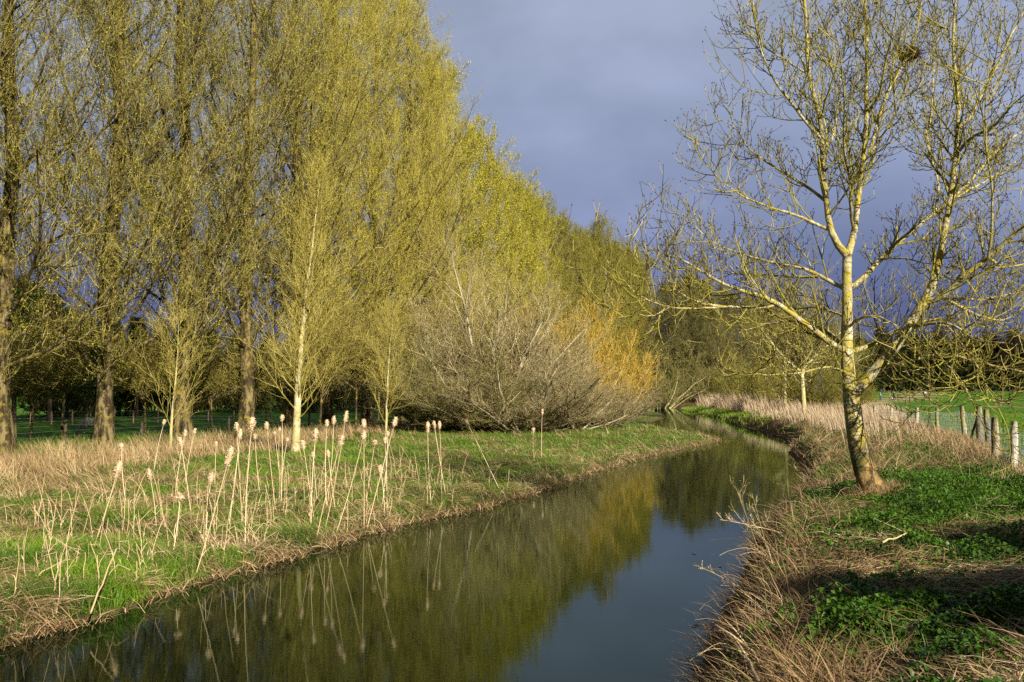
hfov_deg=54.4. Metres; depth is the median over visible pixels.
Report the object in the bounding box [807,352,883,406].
lichen bush
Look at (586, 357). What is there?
willow bush
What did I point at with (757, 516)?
dead weed
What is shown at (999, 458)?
dry tussock
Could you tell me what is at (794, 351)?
riverside tree
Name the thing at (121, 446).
cattail
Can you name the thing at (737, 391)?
lichen bush
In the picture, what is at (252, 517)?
reed stalk
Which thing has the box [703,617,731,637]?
dead weed
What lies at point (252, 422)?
cattail
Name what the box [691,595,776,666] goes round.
dry tussock
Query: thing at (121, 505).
reed stalk
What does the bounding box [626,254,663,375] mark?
poplar tree
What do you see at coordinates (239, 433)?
cattail
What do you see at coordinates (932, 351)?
dark wood tree
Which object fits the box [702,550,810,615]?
dry tussock
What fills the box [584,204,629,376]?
poplar tree
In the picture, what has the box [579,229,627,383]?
poplar tree
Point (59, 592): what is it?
reed stalk
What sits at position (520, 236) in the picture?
poplar tree
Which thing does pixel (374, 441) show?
cattail
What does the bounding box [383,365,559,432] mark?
willow bush
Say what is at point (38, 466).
dead grass
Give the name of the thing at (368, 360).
understorey tree
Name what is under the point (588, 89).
sky
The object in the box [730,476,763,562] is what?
dead weed
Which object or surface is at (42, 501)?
reed stalk
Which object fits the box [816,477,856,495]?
dry tussock
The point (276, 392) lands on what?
waterside bush
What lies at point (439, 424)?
cattail
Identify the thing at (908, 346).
woodland tree
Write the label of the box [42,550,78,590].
reed stalk
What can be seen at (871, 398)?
lichen bush
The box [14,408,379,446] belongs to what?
pasture fence
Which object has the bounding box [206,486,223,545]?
reed stalk
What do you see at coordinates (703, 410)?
pasture grass
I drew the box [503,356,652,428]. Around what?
willow bush
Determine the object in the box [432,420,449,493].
cattail
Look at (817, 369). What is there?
bend tree
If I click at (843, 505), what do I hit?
dry tussock
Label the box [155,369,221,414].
waterside bush
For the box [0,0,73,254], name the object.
poplar tree
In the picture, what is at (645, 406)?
willow bush
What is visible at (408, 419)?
willow bush
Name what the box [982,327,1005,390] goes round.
woodland tree
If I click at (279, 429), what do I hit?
cattail
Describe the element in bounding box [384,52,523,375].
poplar tree
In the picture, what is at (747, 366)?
waterside bush
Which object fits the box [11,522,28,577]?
reed stalk
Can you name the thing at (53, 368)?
understorey tree
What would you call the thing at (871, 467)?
bramble stem
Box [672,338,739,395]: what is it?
waterside bush
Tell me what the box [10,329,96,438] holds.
understorey tree
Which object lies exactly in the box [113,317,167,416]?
conifer tree
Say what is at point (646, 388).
orange willow
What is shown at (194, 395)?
conifer tree
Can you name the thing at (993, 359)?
dark wood tree
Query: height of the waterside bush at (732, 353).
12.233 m
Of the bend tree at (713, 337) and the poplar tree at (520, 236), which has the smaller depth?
the poplar tree at (520, 236)
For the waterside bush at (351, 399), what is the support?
on the ground at (44, 427)
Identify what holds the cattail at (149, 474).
on the ground at (44, 427)
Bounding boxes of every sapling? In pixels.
[127,290,214,447]
[355,293,415,437]
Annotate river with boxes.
[0,405,805,681]
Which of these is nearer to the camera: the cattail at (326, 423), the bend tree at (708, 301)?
the cattail at (326, 423)
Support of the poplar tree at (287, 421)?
on the ground at (44, 427)
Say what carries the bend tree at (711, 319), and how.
on the ground at (44, 427)
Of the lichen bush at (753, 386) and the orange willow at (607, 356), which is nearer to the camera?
the orange willow at (607, 356)
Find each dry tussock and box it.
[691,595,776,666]
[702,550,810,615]
[715,517,797,564]
[756,504,847,534]
[777,483,874,519]
[807,441,847,451]
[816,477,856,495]
[819,573,930,624]
[866,584,1013,635]
[871,434,900,449]
[908,437,953,459]
[979,445,1019,466]
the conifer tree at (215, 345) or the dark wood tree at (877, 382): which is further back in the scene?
the dark wood tree at (877, 382)
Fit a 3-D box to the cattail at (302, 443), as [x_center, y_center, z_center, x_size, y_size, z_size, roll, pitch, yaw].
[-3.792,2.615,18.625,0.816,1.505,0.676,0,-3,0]
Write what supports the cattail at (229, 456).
on the ground at (44, 427)
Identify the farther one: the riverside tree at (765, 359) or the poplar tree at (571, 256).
the poplar tree at (571, 256)
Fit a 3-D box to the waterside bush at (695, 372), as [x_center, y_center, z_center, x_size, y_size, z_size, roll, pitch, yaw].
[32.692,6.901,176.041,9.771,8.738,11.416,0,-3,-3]
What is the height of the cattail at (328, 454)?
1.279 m
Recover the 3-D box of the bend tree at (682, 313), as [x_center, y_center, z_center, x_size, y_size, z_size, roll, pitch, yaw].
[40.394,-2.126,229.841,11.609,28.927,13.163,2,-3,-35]
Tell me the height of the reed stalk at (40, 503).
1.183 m
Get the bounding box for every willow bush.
[355,329,529,430]
[360,358,472,427]
[380,213,622,428]
[382,334,631,432]
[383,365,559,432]
[450,304,607,427]
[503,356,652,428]
[576,366,668,426]
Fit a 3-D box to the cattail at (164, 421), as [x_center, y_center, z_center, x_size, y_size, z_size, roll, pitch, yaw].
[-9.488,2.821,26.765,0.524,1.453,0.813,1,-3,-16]
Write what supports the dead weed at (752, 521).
on the ground at (44, 427)
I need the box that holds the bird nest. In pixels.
[894,42,926,63]
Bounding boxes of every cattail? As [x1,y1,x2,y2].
[80,461,122,546]
[110,443,136,500]
[147,468,174,529]
[149,419,165,469]
[158,493,184,549]
[165,429,186,493]
[173,428,197,482]
[173,436,204,511]
[175,472,216,549]
[188,446,234,576]
[205,441,217,481]
[228,429,242,522]
[234,422,248,513]
[237,416,267,549]
[253,434,272,494]
[264,422,286,508]
[269,438,297,476]
[270,431,282,472]
[275,427,291,481]
[276,414,287,498]
[295,452,324,507]
[297,440,322,517]
[301,428,328,518]
[306,434,344,534]
[318,420,345,506]
[322,416,335,504]
[322,430,366,529]
[325,411,348,526]
[326,450,339,513]
[342,419,366,510]
[362,439,384,501]
[363,431,395,501]
[365,416,397,526]
[365,465,402,511]
[378,437,395,506]
[421,421,436,506]
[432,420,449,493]
[436,421,443,494]
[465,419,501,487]
[541,409,542,454]
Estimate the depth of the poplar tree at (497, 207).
95.76 m
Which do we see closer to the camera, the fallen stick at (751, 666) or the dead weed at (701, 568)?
the fallen stick at (751, 666)
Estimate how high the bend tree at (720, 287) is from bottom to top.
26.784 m
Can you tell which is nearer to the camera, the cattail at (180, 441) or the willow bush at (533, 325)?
the cattail at (180, 441)
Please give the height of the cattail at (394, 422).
2.073 m
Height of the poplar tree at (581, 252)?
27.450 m
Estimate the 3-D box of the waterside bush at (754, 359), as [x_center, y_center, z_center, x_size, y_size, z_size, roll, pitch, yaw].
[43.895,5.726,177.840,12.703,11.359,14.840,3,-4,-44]
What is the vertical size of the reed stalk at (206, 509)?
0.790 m
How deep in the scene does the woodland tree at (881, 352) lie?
256.07 m
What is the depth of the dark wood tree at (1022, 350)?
257.31 m
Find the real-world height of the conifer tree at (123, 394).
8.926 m
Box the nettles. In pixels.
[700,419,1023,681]
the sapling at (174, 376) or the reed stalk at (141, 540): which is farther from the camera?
the sapling at (174, 376)
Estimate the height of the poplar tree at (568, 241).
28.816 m
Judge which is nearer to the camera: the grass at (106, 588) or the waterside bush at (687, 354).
the grass at (106, 588)
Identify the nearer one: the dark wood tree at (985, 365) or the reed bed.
the reed bed
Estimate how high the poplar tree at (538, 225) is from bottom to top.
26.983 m
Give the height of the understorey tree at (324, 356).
7.611 m
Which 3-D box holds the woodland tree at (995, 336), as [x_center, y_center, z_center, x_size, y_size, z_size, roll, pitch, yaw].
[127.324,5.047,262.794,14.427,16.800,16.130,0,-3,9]
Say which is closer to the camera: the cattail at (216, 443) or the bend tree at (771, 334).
the cattail at (216, 443)
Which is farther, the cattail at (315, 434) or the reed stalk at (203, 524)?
the cattail at (315, 434)
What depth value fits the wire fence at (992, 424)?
29.34 m
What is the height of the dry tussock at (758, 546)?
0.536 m
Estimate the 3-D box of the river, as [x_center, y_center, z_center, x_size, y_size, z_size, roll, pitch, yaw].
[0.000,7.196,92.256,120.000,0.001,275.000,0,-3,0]
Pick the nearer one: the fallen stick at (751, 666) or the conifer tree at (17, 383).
the fallen stick at (751, 666)
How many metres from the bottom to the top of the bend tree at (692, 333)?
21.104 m
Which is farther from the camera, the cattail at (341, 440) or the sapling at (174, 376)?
the sapling at (174, 376)
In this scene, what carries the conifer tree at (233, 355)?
on the ground at (44, 427)
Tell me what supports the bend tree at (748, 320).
on the ground at (44, 427)
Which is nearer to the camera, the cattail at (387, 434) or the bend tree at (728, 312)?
the cattail at (387, 434)
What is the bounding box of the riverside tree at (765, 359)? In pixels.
[732,268,837,404]
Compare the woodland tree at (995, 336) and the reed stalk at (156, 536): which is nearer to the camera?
the reed stalk at (156, 536)
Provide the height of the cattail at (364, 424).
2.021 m
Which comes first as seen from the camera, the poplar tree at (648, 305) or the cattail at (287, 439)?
the cattail at (287, 439)
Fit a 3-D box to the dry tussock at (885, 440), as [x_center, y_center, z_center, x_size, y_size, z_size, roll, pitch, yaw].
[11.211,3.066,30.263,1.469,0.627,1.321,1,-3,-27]
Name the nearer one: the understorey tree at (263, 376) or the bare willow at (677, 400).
the understorey tree at (263, 376)
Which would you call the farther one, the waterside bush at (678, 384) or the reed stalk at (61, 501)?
the waterside bush at (678, 384)
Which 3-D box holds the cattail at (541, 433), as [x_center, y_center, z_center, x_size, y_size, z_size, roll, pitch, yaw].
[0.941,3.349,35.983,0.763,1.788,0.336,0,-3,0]
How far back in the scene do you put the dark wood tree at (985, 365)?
265.56 m
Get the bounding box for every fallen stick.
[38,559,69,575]
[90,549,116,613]
[726,634,760,681]
[882,532,906,542]
[943,532,1013,552]
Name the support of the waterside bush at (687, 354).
on the ground at (44, 427)
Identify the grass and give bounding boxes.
[0,404,1023,460]
[0,415,728,657]
[0,421,713,645]
[659,412,1023,681]
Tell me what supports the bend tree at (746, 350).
on the ground at (44, 427)
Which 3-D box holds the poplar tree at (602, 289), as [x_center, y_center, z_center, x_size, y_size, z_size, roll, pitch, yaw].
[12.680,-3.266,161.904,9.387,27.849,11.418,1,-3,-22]
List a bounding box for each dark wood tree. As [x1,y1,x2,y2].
[855,340,887,388]
[868,339,900,390]
[880,340,913,390]
[885,344,915,390]
[898,342,941,390]
[915,339,956,390]
[930,342,966,390]
[931,339,976,390]
[956,338,1006,390]
[959,342,1000,389]
[981,343,1021,390]
[983,342,1022,390]
[1005,340,1023,388]
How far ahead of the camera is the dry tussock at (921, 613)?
7.26 m
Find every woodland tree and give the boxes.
[853,336,870,363]
[856,326,909,390]
[896,331,929,382]
[915,325,967,390]
[958,335,988,389]
[978,331,1009,390]
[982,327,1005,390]
[986,326,1023,385]
[1002,327,1022,363]
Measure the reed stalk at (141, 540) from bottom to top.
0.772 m
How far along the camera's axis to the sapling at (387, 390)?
45.99 m
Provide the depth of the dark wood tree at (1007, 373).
260.87 m
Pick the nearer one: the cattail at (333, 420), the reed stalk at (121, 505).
the reed stalk at (121, 505)
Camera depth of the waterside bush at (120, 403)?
94.78 m
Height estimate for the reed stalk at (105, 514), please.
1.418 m
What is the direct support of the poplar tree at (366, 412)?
on the ground at (44, 427)
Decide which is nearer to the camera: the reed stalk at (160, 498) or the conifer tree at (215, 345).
the reed stalk at (160, 498)
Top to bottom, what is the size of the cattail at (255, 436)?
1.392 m
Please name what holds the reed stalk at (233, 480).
on the ground at (44, 427)
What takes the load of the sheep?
on the ground at (44, 427)
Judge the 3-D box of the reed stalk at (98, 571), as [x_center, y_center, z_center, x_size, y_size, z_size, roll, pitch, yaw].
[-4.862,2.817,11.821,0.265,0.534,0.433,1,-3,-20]
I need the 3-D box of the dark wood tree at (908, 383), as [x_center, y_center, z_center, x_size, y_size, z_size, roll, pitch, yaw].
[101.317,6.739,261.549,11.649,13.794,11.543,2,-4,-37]
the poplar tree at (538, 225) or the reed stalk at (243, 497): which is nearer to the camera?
the reed stalk at (243, 497)
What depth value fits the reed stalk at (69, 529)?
13.23 m
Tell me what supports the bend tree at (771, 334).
on the ground at (44, 427)
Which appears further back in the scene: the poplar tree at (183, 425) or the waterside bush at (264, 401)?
the waterside bush at (264, 401)
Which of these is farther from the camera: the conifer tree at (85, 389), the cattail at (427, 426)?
the conifer tree at (85, 389)
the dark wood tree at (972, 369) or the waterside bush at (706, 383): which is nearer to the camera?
the waterside bush at (706, 383)
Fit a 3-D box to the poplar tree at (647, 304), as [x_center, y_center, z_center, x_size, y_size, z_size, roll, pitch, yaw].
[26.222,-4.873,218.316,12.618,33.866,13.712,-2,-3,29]
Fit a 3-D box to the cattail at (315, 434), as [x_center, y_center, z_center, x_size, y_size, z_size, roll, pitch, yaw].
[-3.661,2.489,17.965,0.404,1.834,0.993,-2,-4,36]
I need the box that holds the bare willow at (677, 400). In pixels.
[619,332,725,407]
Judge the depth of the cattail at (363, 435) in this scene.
17.41 m
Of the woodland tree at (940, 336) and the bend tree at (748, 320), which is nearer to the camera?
the bend tree at (748, 320)
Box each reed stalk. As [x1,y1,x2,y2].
[8,541,23,608]
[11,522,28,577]
[24,470,45,526]
[29,502,58,544]
[32,467,67,525]
[36,488,80,562]
[42,527,71,587]
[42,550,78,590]
[47,498,57,558]
[52,521,75,589]
[53,558,67,614]
[59,487,68,513]
[76,470,119,551]
[97,553,113,595]
[102,526,129,577]
[104,490,129,520]
[121,483,127,535]
[125,485,135,534]
[136,517,150,557]
[147,509,168,564]
[157,468,165,526]
[196,490,211,553]
[197,490,223,530]
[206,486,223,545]
[214,472,242,553]
[225,445,243,503]
[239,457,249,522]
[249,492,258,536]
[423,460,434,504]
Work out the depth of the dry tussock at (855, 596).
8.01 m
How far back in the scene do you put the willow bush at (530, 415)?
51.28 m
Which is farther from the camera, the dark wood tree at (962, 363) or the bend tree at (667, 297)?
the dark wood tree at (962, 363)
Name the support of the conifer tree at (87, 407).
on the ground at (44, 427)
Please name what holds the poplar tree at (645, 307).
on the ground at (44, 427)
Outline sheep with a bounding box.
[77,417,93,432]
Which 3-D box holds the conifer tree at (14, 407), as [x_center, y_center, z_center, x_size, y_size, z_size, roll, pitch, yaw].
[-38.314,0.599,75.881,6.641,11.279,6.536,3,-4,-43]
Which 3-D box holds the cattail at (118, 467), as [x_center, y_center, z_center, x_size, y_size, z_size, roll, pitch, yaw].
[-6.029,2.468,14.550,0.501,1.426,0.666,0,-3,9]
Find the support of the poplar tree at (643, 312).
on the ground at (44, 427)
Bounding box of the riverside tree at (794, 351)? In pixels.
[732,259,876,417]
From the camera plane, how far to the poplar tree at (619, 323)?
177.70 m
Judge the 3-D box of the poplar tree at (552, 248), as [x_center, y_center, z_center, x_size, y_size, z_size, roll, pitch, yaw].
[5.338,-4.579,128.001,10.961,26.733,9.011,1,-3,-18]
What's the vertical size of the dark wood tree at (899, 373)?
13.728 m
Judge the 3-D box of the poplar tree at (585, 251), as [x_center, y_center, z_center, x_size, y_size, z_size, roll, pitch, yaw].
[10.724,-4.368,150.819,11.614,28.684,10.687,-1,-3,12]
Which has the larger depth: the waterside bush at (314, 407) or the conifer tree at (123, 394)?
the waterside bush at (314, 407)
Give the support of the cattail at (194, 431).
on the ground at (44, 427)
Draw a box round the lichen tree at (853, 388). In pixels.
[558,0,1023,494]
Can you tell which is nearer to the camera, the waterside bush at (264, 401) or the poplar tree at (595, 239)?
the waterside bush at (264, 401)
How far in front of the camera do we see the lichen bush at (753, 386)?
91.40 m
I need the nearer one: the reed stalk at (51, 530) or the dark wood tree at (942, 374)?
the reed stalk at (51, 530)
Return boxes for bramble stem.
[868,445,881,487]
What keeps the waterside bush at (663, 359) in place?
on the ground at (44, 427)
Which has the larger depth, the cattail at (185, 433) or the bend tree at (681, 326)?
the bend tree at (681, 326)
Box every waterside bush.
[10,380,95,417]
[85,368,169,415]
[129,398,190,412]
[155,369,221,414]
[193,372,256,411]
[214,371,279,413]
[255,356,311,410]
[301,375,347,412]
[319,372,376,410]
[332,376,391,411]
[606,364,672,409]
[620,368,650,404]
[628,340,696,393]
[644,338,727,399]
[651,361,697,404]
[670,355,717,401]
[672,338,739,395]
[688,355,748,398]
[695,338,752,382]
[718,358,774,393]
[723,346,799,394]
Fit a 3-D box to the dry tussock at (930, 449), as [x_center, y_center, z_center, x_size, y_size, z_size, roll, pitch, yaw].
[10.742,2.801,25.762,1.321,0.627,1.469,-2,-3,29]
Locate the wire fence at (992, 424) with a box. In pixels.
[873,406,1023,470]
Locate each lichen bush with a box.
[703,352,777,405]
[733,352,795,408]
[757,344,874,412]
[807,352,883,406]
[859,376,878,404]
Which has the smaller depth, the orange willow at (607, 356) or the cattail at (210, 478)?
the cattail at (210, 478)
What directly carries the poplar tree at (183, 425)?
on the ground at (44, 427)
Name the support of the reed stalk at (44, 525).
on the ground at (44, 427)
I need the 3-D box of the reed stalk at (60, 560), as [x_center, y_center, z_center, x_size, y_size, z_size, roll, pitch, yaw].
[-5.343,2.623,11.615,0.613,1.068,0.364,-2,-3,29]
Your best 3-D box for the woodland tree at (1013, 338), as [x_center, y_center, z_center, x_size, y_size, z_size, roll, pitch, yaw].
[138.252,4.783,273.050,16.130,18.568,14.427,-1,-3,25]
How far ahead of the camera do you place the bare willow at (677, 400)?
146.33 m
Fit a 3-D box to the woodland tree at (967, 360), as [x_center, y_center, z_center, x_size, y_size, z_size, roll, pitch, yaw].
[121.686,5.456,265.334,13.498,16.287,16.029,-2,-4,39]
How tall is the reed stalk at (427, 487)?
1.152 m
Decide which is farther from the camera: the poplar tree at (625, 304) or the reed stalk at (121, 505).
the poplar tree at (625, 304)
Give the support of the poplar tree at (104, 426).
on the ground at (44, 427)
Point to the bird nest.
(920, 53)
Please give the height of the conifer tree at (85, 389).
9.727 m
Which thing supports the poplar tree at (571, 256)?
on the ground at (44, 427)
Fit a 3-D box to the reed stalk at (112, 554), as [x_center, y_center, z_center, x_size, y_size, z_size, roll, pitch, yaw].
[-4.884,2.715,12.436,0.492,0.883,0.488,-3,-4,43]
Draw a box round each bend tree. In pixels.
[645,283,679,359]
[649,279,687,365]
[656,270,705,369]
[658,279,689,355]
[661,270,701,351]
[672,292,709,370]
[675,273,720,355]
[688,283,733,363]
[692,276,725,345]
[692,296,738,371]
[707,278,748,354]
[718,288,744,355]
[724,294,760,369]
[727,288,743,356]
[734,295,762,353]
[742,298,773,367]
[759,307,791,391]
[806,319,823,382]
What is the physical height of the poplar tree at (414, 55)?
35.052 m
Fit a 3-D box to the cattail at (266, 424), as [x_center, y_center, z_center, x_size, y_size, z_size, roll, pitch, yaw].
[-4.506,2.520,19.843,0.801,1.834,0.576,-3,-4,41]
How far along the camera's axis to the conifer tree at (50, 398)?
75.69 m
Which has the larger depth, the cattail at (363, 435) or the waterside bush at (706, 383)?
the waterside bush at (706, 383)
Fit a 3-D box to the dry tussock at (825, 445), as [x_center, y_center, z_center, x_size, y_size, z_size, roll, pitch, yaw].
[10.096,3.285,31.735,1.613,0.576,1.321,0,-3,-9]
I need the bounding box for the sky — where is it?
[0,0,1023,390]
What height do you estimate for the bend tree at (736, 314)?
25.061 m
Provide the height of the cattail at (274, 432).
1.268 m
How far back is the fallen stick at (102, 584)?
11.12 m
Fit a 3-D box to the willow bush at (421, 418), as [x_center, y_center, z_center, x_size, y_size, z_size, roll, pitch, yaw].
[-3.566,2.181,55.996,8.846,5.980,10.508,3,-4,-42]
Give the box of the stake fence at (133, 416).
[13,410,266,424]
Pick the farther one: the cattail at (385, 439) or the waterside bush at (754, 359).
the waterside bush at (754, 359)
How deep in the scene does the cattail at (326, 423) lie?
19.83 m
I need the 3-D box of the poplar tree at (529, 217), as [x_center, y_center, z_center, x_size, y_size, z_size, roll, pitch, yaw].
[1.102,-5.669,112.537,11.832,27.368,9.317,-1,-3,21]
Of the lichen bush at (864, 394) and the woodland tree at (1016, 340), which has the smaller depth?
the lichen bush at (864, 394)
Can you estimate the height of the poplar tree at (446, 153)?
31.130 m
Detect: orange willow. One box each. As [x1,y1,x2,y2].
[504,287,664,425]
[568,341,664,423]
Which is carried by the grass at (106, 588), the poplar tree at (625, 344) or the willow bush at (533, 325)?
the willow bush at (533, 325)
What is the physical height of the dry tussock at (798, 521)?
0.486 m
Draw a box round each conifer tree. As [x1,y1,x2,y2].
[10,341,32,398]
[11,276,46,421]
[11,292,89,422]
[12,280,53,420]
[43,307,96,418]
[57,319,114,416]
[89,323,151,416]
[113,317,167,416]
[140,323,173,415]
[159,325,205,398]
[200,331,224,394]
[225,336,239,387]
[258,341,285,390]
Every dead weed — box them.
[694,560,758,603]
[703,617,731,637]
[718,513,780,532]
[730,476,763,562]
[748,493,770,552]
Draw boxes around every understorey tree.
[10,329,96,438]
[11,283,142,437]
[96,308,212,437]
[172,322,245,435]
[208,321,287,406]
[259,298,379,433]
[305,280,418,431]
[355,297,450,428]
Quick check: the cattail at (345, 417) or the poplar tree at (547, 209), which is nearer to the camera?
the cattail at (345, 417)
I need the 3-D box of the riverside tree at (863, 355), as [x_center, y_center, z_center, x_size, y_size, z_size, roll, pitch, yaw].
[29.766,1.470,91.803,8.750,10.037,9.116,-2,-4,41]
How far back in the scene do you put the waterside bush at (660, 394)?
127.27 m
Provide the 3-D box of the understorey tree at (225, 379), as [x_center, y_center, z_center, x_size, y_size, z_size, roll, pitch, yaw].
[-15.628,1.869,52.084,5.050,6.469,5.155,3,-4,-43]
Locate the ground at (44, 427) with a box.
[0,391,1023,681]
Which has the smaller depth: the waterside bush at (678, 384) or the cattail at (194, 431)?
the cattail at (194, 431)
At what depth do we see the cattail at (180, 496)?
14.86 m
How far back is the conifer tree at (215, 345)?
127.93 m
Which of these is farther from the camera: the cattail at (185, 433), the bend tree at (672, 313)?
the bend tree at (672, 313)
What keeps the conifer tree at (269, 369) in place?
on the ground at (44, 427)
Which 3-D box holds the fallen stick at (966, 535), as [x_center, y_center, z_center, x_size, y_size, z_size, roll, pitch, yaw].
[4.854,2.081,10.411,0.041,0.091,1.585,0,-3,0]
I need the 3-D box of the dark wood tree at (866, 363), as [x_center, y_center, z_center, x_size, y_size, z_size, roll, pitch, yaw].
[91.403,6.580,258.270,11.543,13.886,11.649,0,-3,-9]
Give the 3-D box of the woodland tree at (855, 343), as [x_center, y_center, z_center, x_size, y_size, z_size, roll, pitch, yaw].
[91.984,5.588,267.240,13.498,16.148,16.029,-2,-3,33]
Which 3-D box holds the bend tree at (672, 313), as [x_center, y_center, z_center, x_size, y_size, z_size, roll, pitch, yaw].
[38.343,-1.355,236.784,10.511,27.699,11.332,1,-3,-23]
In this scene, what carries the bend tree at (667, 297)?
on the ground at (44, 427)
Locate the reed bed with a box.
[695,389,953,445]
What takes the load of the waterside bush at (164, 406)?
on the ground at (44, 427)
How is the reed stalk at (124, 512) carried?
on the ground at (44, 427)
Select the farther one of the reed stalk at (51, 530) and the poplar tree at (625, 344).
the poplar tree at (625, 344)
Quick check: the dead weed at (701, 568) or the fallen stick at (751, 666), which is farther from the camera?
the dead weed at (701, 568)
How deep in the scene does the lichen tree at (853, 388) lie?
16.78 m
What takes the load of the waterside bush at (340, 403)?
on the ground at (44, 427)
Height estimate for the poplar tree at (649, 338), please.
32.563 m
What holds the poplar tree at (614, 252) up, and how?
on the ground at (44, 427)
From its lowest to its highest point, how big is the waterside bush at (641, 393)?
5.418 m
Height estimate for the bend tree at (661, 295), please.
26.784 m
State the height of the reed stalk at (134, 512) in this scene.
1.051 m
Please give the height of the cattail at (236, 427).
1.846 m
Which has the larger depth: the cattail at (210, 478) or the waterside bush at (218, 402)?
the waterside bush at (218, 402)
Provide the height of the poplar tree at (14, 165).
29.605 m
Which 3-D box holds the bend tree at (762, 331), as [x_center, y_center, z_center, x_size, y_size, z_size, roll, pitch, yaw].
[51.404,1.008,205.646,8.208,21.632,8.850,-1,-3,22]
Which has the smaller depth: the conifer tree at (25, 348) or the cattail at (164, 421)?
the cattail at (164, 421)
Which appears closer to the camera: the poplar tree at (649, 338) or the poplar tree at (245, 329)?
the poplar tree at (245, 329)
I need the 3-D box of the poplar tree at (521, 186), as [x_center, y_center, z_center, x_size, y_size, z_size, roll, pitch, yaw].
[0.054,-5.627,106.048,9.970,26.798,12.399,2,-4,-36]
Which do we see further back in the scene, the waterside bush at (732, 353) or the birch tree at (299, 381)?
the waterside bush at (732, 353)
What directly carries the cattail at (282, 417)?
on the ground at (44, 427)
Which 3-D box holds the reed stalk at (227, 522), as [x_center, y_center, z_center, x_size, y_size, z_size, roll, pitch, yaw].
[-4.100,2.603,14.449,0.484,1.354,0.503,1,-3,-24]
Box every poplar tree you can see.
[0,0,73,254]
[0,0,205,454]
[0,0,264,445]
[24,0,340,439]
[96,0,371,434]
[161,0,434,430]
[213,0,454,428]
[303,0,488,425]
[330,0,502,419]
[352,44,505,387]
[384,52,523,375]
[410,112,509,362]
[451,118,528,359]
[466,142,550,355]
[472,167,559,342]
[488,168,581,349]
[506,186,589,348]
[514,189,565,346]
[531,207,586,341]
[539,200,607,352]
[553,213,593,332]
[564,221,617,350]
[567,222,615,362]
[570,225,616,360]
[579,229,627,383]
[579,237,616,362]
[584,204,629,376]
[600,237,645,368]
[601,237,642,375]
[603,239,642,378]
[616,245,652,366]
[617,237,651,370]
[622,246,660,364]
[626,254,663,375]
[627,256,659,365]
[628,245,661,367]
[637,273,665,364]
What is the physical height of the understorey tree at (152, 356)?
6.469 m
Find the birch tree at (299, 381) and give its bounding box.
[223,143,356,452]
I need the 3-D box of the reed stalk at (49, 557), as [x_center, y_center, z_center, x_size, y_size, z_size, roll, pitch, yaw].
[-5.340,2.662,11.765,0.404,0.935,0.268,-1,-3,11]
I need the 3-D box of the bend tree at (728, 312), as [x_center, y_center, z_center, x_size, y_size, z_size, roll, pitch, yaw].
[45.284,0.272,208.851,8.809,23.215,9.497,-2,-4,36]
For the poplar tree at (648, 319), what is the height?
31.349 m
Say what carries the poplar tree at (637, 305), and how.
on the ground at (44, 427)
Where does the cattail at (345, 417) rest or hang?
on the ground at (44, 427)
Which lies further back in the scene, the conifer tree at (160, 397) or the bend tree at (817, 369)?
the bend tree at (817, 369)
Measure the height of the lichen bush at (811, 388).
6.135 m
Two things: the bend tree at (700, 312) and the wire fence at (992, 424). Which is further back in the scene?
the bend tree at (700, 312)
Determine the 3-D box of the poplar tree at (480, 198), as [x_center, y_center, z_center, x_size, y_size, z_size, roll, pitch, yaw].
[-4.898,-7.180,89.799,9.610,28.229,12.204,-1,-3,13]
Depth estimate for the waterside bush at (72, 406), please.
91.19 m
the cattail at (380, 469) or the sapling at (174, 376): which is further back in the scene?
the sapling at (174, 376)
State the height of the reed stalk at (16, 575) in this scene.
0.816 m
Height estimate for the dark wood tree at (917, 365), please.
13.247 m
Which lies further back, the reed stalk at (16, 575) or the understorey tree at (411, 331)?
the understorey tree at (411, 331)

